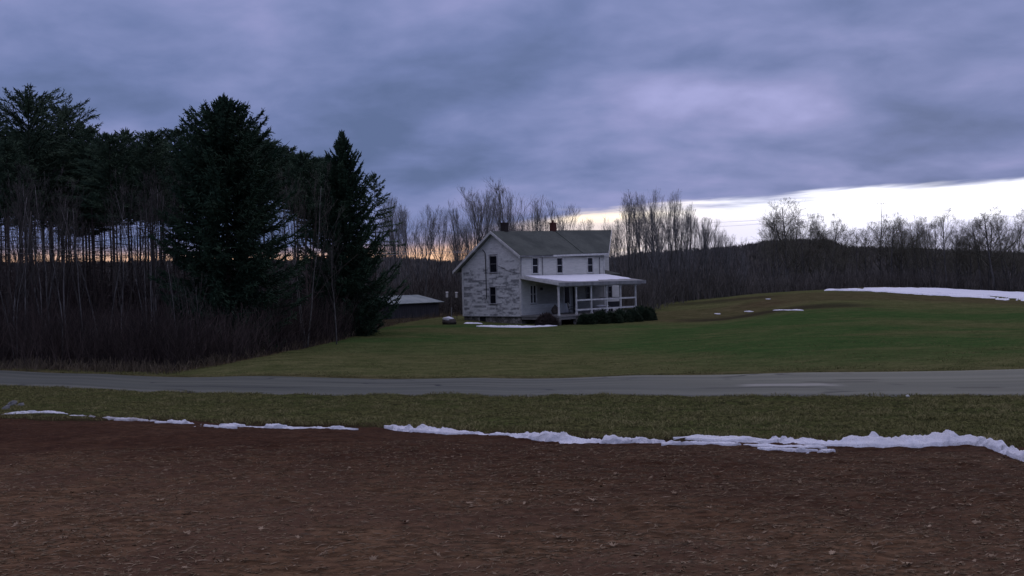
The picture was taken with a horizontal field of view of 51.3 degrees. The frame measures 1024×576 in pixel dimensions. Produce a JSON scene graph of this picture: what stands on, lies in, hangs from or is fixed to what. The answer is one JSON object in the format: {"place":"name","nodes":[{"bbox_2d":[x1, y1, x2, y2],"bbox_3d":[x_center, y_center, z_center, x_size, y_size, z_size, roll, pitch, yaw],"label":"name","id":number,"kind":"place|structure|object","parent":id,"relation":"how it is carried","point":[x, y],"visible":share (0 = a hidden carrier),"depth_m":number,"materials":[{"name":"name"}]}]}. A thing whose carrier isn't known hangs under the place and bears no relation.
{"place":"outdoors","nodes":[
{"label":"outdoors","id":0,"kind":"place"},
{"bbox_2d":[0,419,1023,575],"bbox_3d":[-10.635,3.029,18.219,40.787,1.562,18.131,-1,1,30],"label":"dirt field","id":1,"kind":"structure","parent":0,"point":[26,437],"depth_m":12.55,"materials":[{"name":"soil"}]},
{"bbox_2d":[155,419,357,429],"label":"snow","id":2,"kind":"structure","parent":1,"relation":"on","point":[275,426],"depth_m":24.98,"materials":[{"name":"snow"}]},
{"bbox_2d":[384,424,664,443],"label":"snow","id":3,"kind":"structure","parent":1,"relation":"on","point":[563,437],"depth_m":20.36,"materials":[{"name":"snow"}]},
{"bbox_2d":[661,440,826,448],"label":"snow","id":4,"kind":"structure","parent":1,"relation":"on","point":[672,442],"depth_m":18.44,"materials":[{"name":"snow"}]},
{"bbox_2d":[757,447,835,452],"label":"snow","id":5,"kind":"structure","parent":1,"relation":"on","point":[801,449],"depth_m":17.30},
{"bbox_2d":[673,430,1023,461],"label":"snow","id":6,"kind":"structure","parent":1,"relation":"on","point":[944,438],"depth_m":17.88,"materials":[{"name":"snow"}]},
{"bbox_2d":[0,369,1023,396],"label":"road","id":7,"kind":"structure","parent":0,"point":[993,382],"depth_m":37.74,"materials":[{"name":"asphalt"}]},
{"bbox_2d":[0,384,1023,447],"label":"grass verge","id":8,"kind":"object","parent":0,"point":[371,398],"depth_m":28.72,"materials":[{"name":"plant"}]},
{"bbox_2d":[0,0,1023,262],"label":"sky","id":9,"kind":"structure","parent":0,"point":[740,107],"materials":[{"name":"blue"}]},
{"bbox_2d":[1,287,1023,378],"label":"lawn","id":10,"kind":"structure","parent":0,"point":[819,307],"depth_m":63.41,"materials":[{"name":"green plant"}]},
{"bbox_2d":[0,138,40,310],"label":"pine tree","id":11,"kind":"object","parent":10,"relation":"on","point":[7,148],"visible":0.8,"depth_m":69.84,"materials":[{"name":"green plant"}]},
{"bbox_2d":[0,225,42,365],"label":"young tree","id":12,"kind":"object","parent":10,"relation":"on","point":[25,265],"visible":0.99,"depth_m":55.38,"materials":[{"name":"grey plant"}]},
{"bbox_2d":[2,190,46,362],"bbox_3d":[-26.585,-0.512,57.346,3.095,10.238,2.018,-2,1,-23],"label":"young tree","id":13,"kind":"object","parent":10,"relation":"on","point":[24,237],"visible":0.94,"depth_m":57.26,"materials":[{"name":"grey plant"}]},
{"bbox_2d":[3,180,54,356],"bbox_3d":[-27.354,-0.692,60.521,2.837,10.847,1.961,-2,1,-23],"label":"young tree","id":14,"kind":"object","parent":10,"relation":"on","point":[17,261],"visible":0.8,"depth_m":60.44,"materials":[{"name":"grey plant"}]},
{"bbox_2d":[0,162,69,319],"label":"young tree","id":15,"kind":"object","parent":10,"relation":"on","point":[22,192],"visible":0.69,"depth_m":65.19,"materials":[{"name":"grey plant"}]},
{"bbox_2d":[1,172,83,340],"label":"young tree","id":16,"kind":"object","parent":10,"relation":"on","point":[53,276],"visible":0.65,"depth_m":62.48,"materials":[{"name":"grey plant"}]},
{"bbox_2d":[0,83,95,310],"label":"pine tree","id":17,"kind":"object","parent":10,"relation":"on","point":[28,104],"visible":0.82,"depth_m":73.56,"materials":[{"name":"green plant"}]},
{"bbox_2d":[16,126,84,317],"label":"pine tree","id":18,"kind":"object","parent":10,"relation":"on","point":[58,168],"visible":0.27,"depth_m":77.85,"materials":[{"name":"green plant"}]},
{"bbox_2d":[39,226,66,359],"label":"young tree","id":19,"kind":"object","parent":10,"relation":"on","point":[58,294],"visible":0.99,"depth_m":55.90,"materials":[{"name":"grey plant"}]},
{"bbox_2d":[27,182,88,361],"bbox_3d":[-25.575,-0.747,60.373,3.306,10.712,1.876,-2,1,-19],"label":"young tree","id":20,"kind":"object","parent":10,"relation":"on","point":[64,281],"visible":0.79,"depth_m":60.12,"materials":[{"name":"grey plant"}]},
{"bbox_2d":[19,92,105,306],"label":"pine tree","id":21,"kind":"object","parent":10,"relation":"on","point":[80,126],"visible":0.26,"depth_m":79.56,"materials":[{"name":"green plant"}]},
{"bbox_2d":[64,192,89,362],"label":"young tree","id":22,"kind":"object","parent":10,"relation":"on","point":[77,261],"visible":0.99,"depth_m":58.22,"materials":[{"name":"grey plant"}]},
{"bbox_2d":[61,123,99,306],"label":"pine tree","id":23,"kind":"object","parent":10,"relation":"on","point":[80,221],"visible":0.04,"depth_m":83.91,"materials":[{"name":"green plant"}]},
{"bbox_2d":[52,126,120,312],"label":"pine tree","id":24,"kind":"object","parent":10,"relation":"on","point":[88,133],"visible":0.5,"depth_m":75.64,"materials":[{"name":"green plant"}]},
{"bbox_2d":[48,178,141,350],"bbox_3d":[-23.521,-0.780,60.594,5.372,10.760,3.150,-2,1,-34],"label":"young tree","id":25,"kind":"object","parent":10,"relation":"on","point":[55,230],"visible":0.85,"depth_m":60.34,"materials":[{"name":"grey plant"}]},
{"bbox_2d":[69,142,122,299],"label":"pine tree","id":26,"kind":"object","parent":10,"relation":"on","point":[88,210],"visible":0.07,"depth_m":81.93,"materials":[{"name":"green plant"}]},
{"bbox_2d":[70,131,153,313],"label":"pine tree","id":27,"kind":"object","parent":10,"relation":"on","point":[116,150],"visible":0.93,"depth_m":71.59,"materials":[{"name":"green plant"}]},
{"bbox_2d":[85,128,163,316],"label":"pine tree","id":28,"kind":"object","parent":10,"relation":"on","point":[126,132],"visible":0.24,"depth_m":77.84,"materials":[{"name":"green plant"}]},
{"bbox_2d":[112,235,142,358],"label":"young tree","id":29,"kind":"object","parent":10,"relation":"on","point":[123,271],"visible":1,"depth_m":55.87,"materials":[{"name":"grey plant"}]},
{"bbox_2d":[96,165,175,360],"bbox_3d":[-21.019,-1.287,59.904,4.726,11.769,4.440,-2,1,-25],"label":"young tree","id":30,"kind":"object","parent":10,"relation":"on","point":[151,225],"visible":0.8,"depth_m":59.64,"materials":[{"name":"grey plant"}]},
{"bbox_2d":[116,187,169,361],"bbox_3d":[-20.165,-0.529,58.900,3.317,10.121,2.462,-2,1,-37],"label":"young tree","id":31,"kind":"object","parent":10,"relation":"on","point":[146,249],"visible":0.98,"depth_m":58.74,"materials":[{"name":"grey plant"}]},
{"bbox_2d":[121,128,191,314],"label":"pine tree","id":32,"kind":"object","parent":10,"relation":"on","point":[157,152],"visible":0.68,"depth_m":73.52,"materials":[{"name":"green plant"}]},
{"bbox_2d":[136,173,184,327],"bbox_3d":[-20.899,-1.178,63.994,3.355,11.536,4.520,-2,1,-17],"label":"young tree","id":33,"kind":"object","parent":10,"relation":"on","point":[158,246],"visible":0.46,"depth_m":63.91,"materials":[{"name":"grey plant"}]},
{"bbox_2d":[155,255,180,359],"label":"young tree","id":34,"kind":"object","parent":10,"relation":"on","point":[171,283],"visible":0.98,"depth_m":55.67,"materials":[{"name":"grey plant"}]},
{"bbox_2d":[146,127,199,311],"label":"pine tree","id":35,"kind":"object","parent":10,"relation":"on","point":[176,131],"visible":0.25,"depth_m":77.56,"materials":[{"name":"green plant"}]},
{"bbox_2d":[162,177,191,320],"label":"young tree","id":36,"kind":"object","parent":10,"relation":"on","point":[175,206],"visible":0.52,"depth_m":61.93,"materials":[{"name":"grey plant"}]},
{"bbox_2d":[0,287,386,370],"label":"undergrowth","id":37,"kind":"object","parent":10,"relation":"on","point":[140,341],"visible":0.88,"depth_m":55.39,"materials":[{"name":"plant"}]},
{"bbox_2d":[177,277,209,362],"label":"young tree","id":38,"kind":"object","parent":10,"relation":"on","point":[195,297],"visible":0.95,"depth_m":55.23,"materials":[{"name":"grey plant"}]},
{"bbox_2d":[0,170,395,353],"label":"saplings","id":39,"kind":"object","parent":10,"relation":"on","point":[89,286],"visible":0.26,"depth_m":74.03,"materials":[{"name":"plant"}]},
{"bbox_2d":[0,312,457,374],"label":"tall grass","id":40,"kind":"structure","parent":10,"relation":"on","point":[108,365],"depth_m":52.50,"materials":[{"name":"plant"}]},
{"bbox_2d":[145,93,316,355],"bbox_3d":[-16.400,-3.553,61.857,9.833,15.753,9.510,-2,1,-23],"label":"spruce tree","id":41,"kind":"object","parent":10,"relation":"on","point":[227,170],"visible":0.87,"depth_m":60.64,"materials":[{"name":"green plant"}]},
{"bbox_2d":[0,261,461,338],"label":"saplings","id":42,"kind":"object","parent":10,"relation":"on","point":[108,291],"visible":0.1,"depth_m":81.08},
{"bbox_2d":[249,141,297,303],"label":"pine tree","id":43,"kind":"object","parent":10,"relation":"on","point":[271,151],"visible":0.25,"depth_m":75.68,"materials":[{"name":"green plant"}]},
{"bbox_2d":[266,208,310,341],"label":"young tree","id":44,"kind":"object","parent":10,"relation":"on","point":[292,254],"visible":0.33,"depth_m":70.18,"materials":[{"name":"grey plant"}]},
{"bbox_2d":[272,145,309,302],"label":"pine tree","id":45,"kind":"object","parent":10,"relation":"on","point":[290,152],"visible":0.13,"depth_m":77.67,"materials":[{"name":"green plant"}]},
{"bbox_2d":[278,150,325,330],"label":"pine tree","id":46,"kind":"object","parent":10,"relation":"on","point":[303,157],"visible":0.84,"depth_m":73.73,"materials":[{"name":"green plant"}]},
{"bbox_2d":[269,161,347,346],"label":"young tree","id":47,"kind":"object","parent":10,"relation":"on","point":[301,225],"visible":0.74,"depth_m":66.53,"materials":[{"name":"grey plant"}]},
{"bbox_2d":[295,155,329,264],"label":"pine tree","id":48,"kind":"object","parent":10,"relation":"on","point":[318,160],"visible":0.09,"depth_m":85.51,"materials":[{"name":"green plant"}]},
{"bbox_2d":[308,230,341,343],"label":"young tree","id":49,"kind":"object","parent":10,"relation":"on","point":[332,285],"visible":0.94,"depth_m":67.88,"materials":[{"name":"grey plant"}]},
{"bbox_2d":[287,129,411,336],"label":"spruce tree","id":50,"kind":"object","parent":10,"relation":"on","point":[344,181],"visible":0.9,"depth_m":79.07,"materials":[{"name":"green plant"}]},
{"bbox_2d":[358,170,405,296],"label":"pine tree","id":51,"kind":"object","parent":10,"relation":"on","point":[377,194],"visible":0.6,"depth_m":100.91,"materials":[{"name":"green plant"}]},
{"bbox_2d":[374,200,403,287],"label":"bare tree","id":52,"kind":"object","parent":10,"relation":"on","point":[390,257],"visible":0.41,"depth_m":150.35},
{"bbox_2d":[379,198,410,293],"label":"bare tree","id":53,"kind":"object","parent":10,"relation":"on","point":[394,247],"visible":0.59,"depth_m":141.61,"materials":[{"name":"plant"}]},
{"bbox_2d":[381,205,420,290],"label":"bare tree","id":54,"kind":"object","parent":10,"relation":"on","point":[405,235],"visible":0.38,"depth_m":153.41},
{"bbox_2d":[386,204,436,291],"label":"bare tree","id":55,"kind":"object","parent":10,"relation":"on","point":[405,239],"visible":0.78,"depth_m":135.55,"materials":[{"name":"plant"}]},
{"bbox_2d":[381,295,443,318],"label":"shed","id":56,"kind":"structure","parent":10,"relation":"on","point":[416,305],"depth_m":114.92,"materials":[{"name":"metal"}]},
{"bbox_2d":[404,220,434,281],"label":"bare tree","id":57,"kind":"object","parent":10,"relation":"on","point":[416,259],"visible":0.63,"depth_m":188.16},
{"bbox_2d":[408,205,443,296],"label":"bare tree","id":58,"kind":"object","parent":10,"relation":"on","point":[431,241],"visible":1,"depth_m":123.64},
{"bbox_2d":[421,209,453,291],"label":"bare tree","id":59,"kind":"object","parent":10,"relation":"on","point":[439,244],"visible":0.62,"depth_m":143.30,"materials":[{"name":"plant"}]},
{"bbox_2d":[430,207,451,288],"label":"bare tree","id":60,"kind":"object","parent":10,"relation":"on","point":[443,231],"visible":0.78,"depth_m":145.04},
{"bbox_2d":[445,200,468,312],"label":"bare tree","id":61,"kind":"object","parent":10,"relation":"on","point":[454,235],"visible":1,"depth_m":124.57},
{"bbox_2d":[442,210,475,310],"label":"bare tree","id":62,"kind":"object","parent":10,"relation":"on","point":[459,238],"visible":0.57,"depth_m":143.00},
{"bbox_2d":[443,189,496,251],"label":"bare tree","id":63,"kind":"object","parent":10,"relation":"on","point":[489,217],"visible":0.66,"depth_m":132.03,"materials":[{"name":"plant"}]},
{"bbox_2d":[455,177,534,243],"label":"bare tree","id":64,"kind":"object","parent":10,"relation":"on","point":[499,210],"visible":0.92,"depth_m":127.81,"materials":[{"name":"plant"}]},
{"bbox_2d":[516,196,548,230],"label":"bare tree","id":65,"kind":"object","parent":10,"relation":"on","point":[538,212],"visible":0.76,"depth_m":137.80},
{"bbox_2d":[534,312,560,325],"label":"bush","id":66,"kind":"object","parent":10,"relation":"on","point":[546,318],"visible":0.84,"depth_m":94.77,"materials":[{"name":"brown plant"}]},
{"bbox_2d":[452,220,645,325],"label":"farmhouse","id":67,"kind":"object","parent":10,"relation":"on","point":[499,285],"visible":0.94,"depth_m":101.20,"materials":[{"name":"paint"}]},
{"bbox_2d":[544,199,579,229],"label":"bare tree","id":68,"kind":"object","parent":10,"relation":"on","point":[566,219],"visible":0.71,"depth_m":142.05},
{"bbox_2d":[366,259,760,314],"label":"undergrowth","id":69,"kind":"object","parent":10,"relation":"on","point":[643,290],"visible":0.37,"depth_m":136.09,"materials":[{"name":"plant"}]},
{"bbox_2d":[576,313,597,324],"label":"evergreen shrub","id":70,"kind":"object","parent":10,"relation":"on","point":[585,319],"visible":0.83,"depth_m":96.13,"materials":[{"name":"green plant"}]},
{"bbox_2d":[601,217,625,275],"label":"bare tree","id":71,"kind":"object","parent":10,"relation":"on","point":[617,220],"visible":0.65,"depth_m":133.73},
{"bbox_2d":[618,192,644,305],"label":"bare tree","id":72,"kind":"object","parent":10,"relation":"on","point":[628,262],"visible":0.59,"depth_m":151.47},
{"bbox_2d":[617,193,647,300],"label":"bare tree","id":73,"kind":"object","parent":10,"relation":"on","point":[628,227],"visible":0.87,"depth_m":145.65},
{"bbox_2d":[633,305,654,320],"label":"evergreen shrub","id":74,"kind":"object","parent":10,"relation":"on","point":[643,311],"visible":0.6,"depth_m":102.31,"materials":[{"name":"green plant"}]},
{"bbox_2d":[638,195,671,307],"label":"bare tree","id":75,"kind":"object","parent":10,"relation":"on","point":[659,224],"visible":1,"depth_m":127.94,"materials":[{"name":"plant"}]},
{"bbox_2d":[630,189,682,296],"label":"bare tree","id":76,"kind":"object","parent":10,"relation":"on","point":[644,230],"visible":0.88,"depth_m":136.36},
{"bbox_2d":[646,218,678,303],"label":"bare tree","id":77,"kind":"object","parent":10,"relation":"on","point":[665,247],"visible":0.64,"depth_m":139.06,"materials":[{"name":"plant"}]},
{"bbox_2d":[664,194,692,300],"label":"bare tree","id":78,"kind":"object","parent":10,"relation":"on","point":[675,239],"visible":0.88,"depth_m":147.46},
{"bbox_2d":[657,205,699,299],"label":"bare tree","id":79,"kind":"object","parent":10,"relation":"on","point":[677,243],"visible":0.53,"depth_m":152.76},
{"bbox_2d":[674,202,697,298],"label":"bare tree","id":80,"kind":"object","parent":10,"relation":"on","point":[690,228],"visible":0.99,"depth_m":141.61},
{"bbox_2d":[671,215,717,299],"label":"bare tree","id":81,"kind":"object","parent":10,"relation":"on","point":[705,244],"visible":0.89,"depth_m":144.44,"materials":[{"name":"plant"}]},
{"bbox_2d":[685,218,705,299],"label":"bare tree","id":82,"kind":"object","parent":10,"relation":"on","point":[694,249],"visible":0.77,"depth_m":144.60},
{"bbox_2d":[747,214,807,289],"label":"bare tree","id":83,"kind":"object","parent":10,"relation":"on","point":[775,243],"visible":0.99,"depth_m":175.36,"materials":[{"name":"plant"}]},
{"bbox_2d":[757,205,802,279],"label":"bare tree","id":84,"kind":"object","parent":10,"relation":"on","point":[778,260],"visible":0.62,"depth_m":182.04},
{"bbox_2d":[749,197,819,282],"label":"bare tree","id":85,"kind":"object","parent":10,"relation":"on","point":[783,227],"visible":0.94,"depth_m":178.44,"materials":[{"name":"plant"}]},
{"bbox_2d":[747,209,826,290],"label":"bare tree","id":86,"kind":"object","parent":10,"relation":"on","point":[796,245],"visible":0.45,"depth_m":194.73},
{"bbox_2d":[776,212,828,290],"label":"bare tree","id":87,"kind":"object","parent":10,"relation":"on","point":[811,238],"visible":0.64,"depth_m":192.50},
{"bbox_2d":[784,226,853,278],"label":"bare tree","id":88,"kind":"object","parent":10,"relation":"on","point":[830,232],"visible":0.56,"depth_m":195.87,"materials":[{"name":"plant"}]},
{"bbox_2d":[803,211,840,289],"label":"bare tree","id":89,"kind":"object","parent":10,"relation":"on","point":[819,240],"visible":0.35,"depth_m":198.23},
{"bbox_2d":[802,236,854,277],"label":"bare tree","id":90,"kind":"object","parent":10,"relation":"on","point":[835,257],"visible":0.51,"depth_m":194.19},
{"bbox_2d":[810,214,853,272],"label":"bare tree","id":91,"kind":"object","parent":10,"relation":"on","point":[837,230],"visible":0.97,"depth_m":190.36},
{"bbox_2d":[839,227,870,286],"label":"bare tree","id":92,"kind":"object","parent":10,"relation":"on","point":[853,251],"visible":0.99,"depth_m":186.43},
{"bbox_2d":[845,221,890,286],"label":"bare tree","id":93,"kind":"object","parent":10,"relation":"on","point":[865,247],"visible":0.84,"depth_m":195.36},
{"bbox_2d":[860,214,897,286],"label":"bare tree","id":94,"kind":"object","parent":10,"relation":"on","point":[880,250],"visible":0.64,"depth_m":198.28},
{"bbox_2d":[740,264,1023,294],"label":"undergrowth","id":95,"kind":"object","parent":10,"relation":"on","point":[833,282],"visible":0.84,"depth_m":172.30,"materials":[{"name":"plant"}]},
{"bbox_2d":[864,213,907,286],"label":"bare tree","id":96,"kind":"object","parent":10,"relation":"on","point":[894,239],"visible":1,"depth_m":176.72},
{"bbox_2d":[872,218,937,286],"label":"bare tree","id":97,"kind":"object","parent":10,"relation":"on","point":[902,241],"visible":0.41,"depth_m":197.39,"materials":[{"name":"plant"}]},
{"bbox_2d":[882,214,939,286],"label":"bare tree","id":98,"kind":"object","parent":10,"relation":"on","point":[904,257],"visible":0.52,"depth_m":196.00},
{"bbox_2d":[824,287,1023,300],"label":"snow","id":99,"kind":"structure","parent":10,"relation":"on","point":[956,292],"depth_m":139.37,"materials":[{"name":"snow"}]},
{"bbox_2d":[894,217,958,286],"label":"bare tree","id":100,"kind":"object","parent":10,"relation":"on","point":[913,242],"visible":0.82,"depth_m":177.66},
{"bbox_2d":[903,214,963,287],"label":"bare tree","id":101,"kind":"object","parent":10,"relation":"on","point":[923,230],"visible":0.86,"depth_m":176.91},
{"bbox_2d":[919,207,969,287],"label":"bare tree","id":102,"kind":"object","parent":10,"relation":"on","point":[940,224],"visible":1,"depth_m":172.76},
{"bbox_2d":[945,223,978,288],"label":"bare tree","id":103,"kind":"object","parent":10,"relation":"on","point":[956,252],"visible":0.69,"depth_m":176.51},
{"bbox_2d":[945,228,999,289],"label":"bare tree","id":104,"kind":"object","parent":10,"relation":"on","point":[970,272],"visible":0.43,"depth_m":178.57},
{"bbox_2d":[957,216,1005,289],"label":"bare tree","id":105,"kind":"object","parent":10,"relation":"on","point":[976,245],"visible":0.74,"depth_m":174.35,"materials":[{"name":"plant"}]},
{"bbox_2d":[947,207,1023,290],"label":"bare tree","id":106,"kind":"object","parent":10,"relation":"on","point":[974,225],"visible":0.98,"depth_m":171.91,"materials":[{"name":"plant"}]},
{"bbox_2d":[965,212,1022,289],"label":"bare tree","id":107,"kind":"object","parent":10,"relation":"on","point":[991,234],"visible":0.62,"depth_m":176.24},
{"bbox_2d":[968,241,1023,291],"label":"bare tree","id":108,"kind":"object","parent":10,"relation":"on","point":[1009,258],"visible":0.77,"depth_m":175.38,"materials":[{"name":"plant"}]},
{"bbox_2d":[981,209,1023,290],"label":"bare tree","id":109,"kind":"object","parent":10,"relation":"on","point":[1004,232],"visible":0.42,"depth_m":186.61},
{"bbox_2d":[12,242,1023,302],"bbox_3d":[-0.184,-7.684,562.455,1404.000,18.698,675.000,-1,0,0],"label":"hill","id":110,"kind":"structure","parent":0,"point":[688,260],"depth_m":338.04,"materials":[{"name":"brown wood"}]},
{"bbox_2d":[2,237,1023,302],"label":"woods","id":111,"kind":"object","parent":110,"relation":"on","point":[765,267],"visible":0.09,"depth_m":324.72,"materials":[{"name":"plant"}]},
{"bbox_2d":[526,274,630,280],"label":"snow","id":112,"kind":"structure","parent":0,"point":[585,277],"depth_m":100.41,"materials":[{"name":"snow"}]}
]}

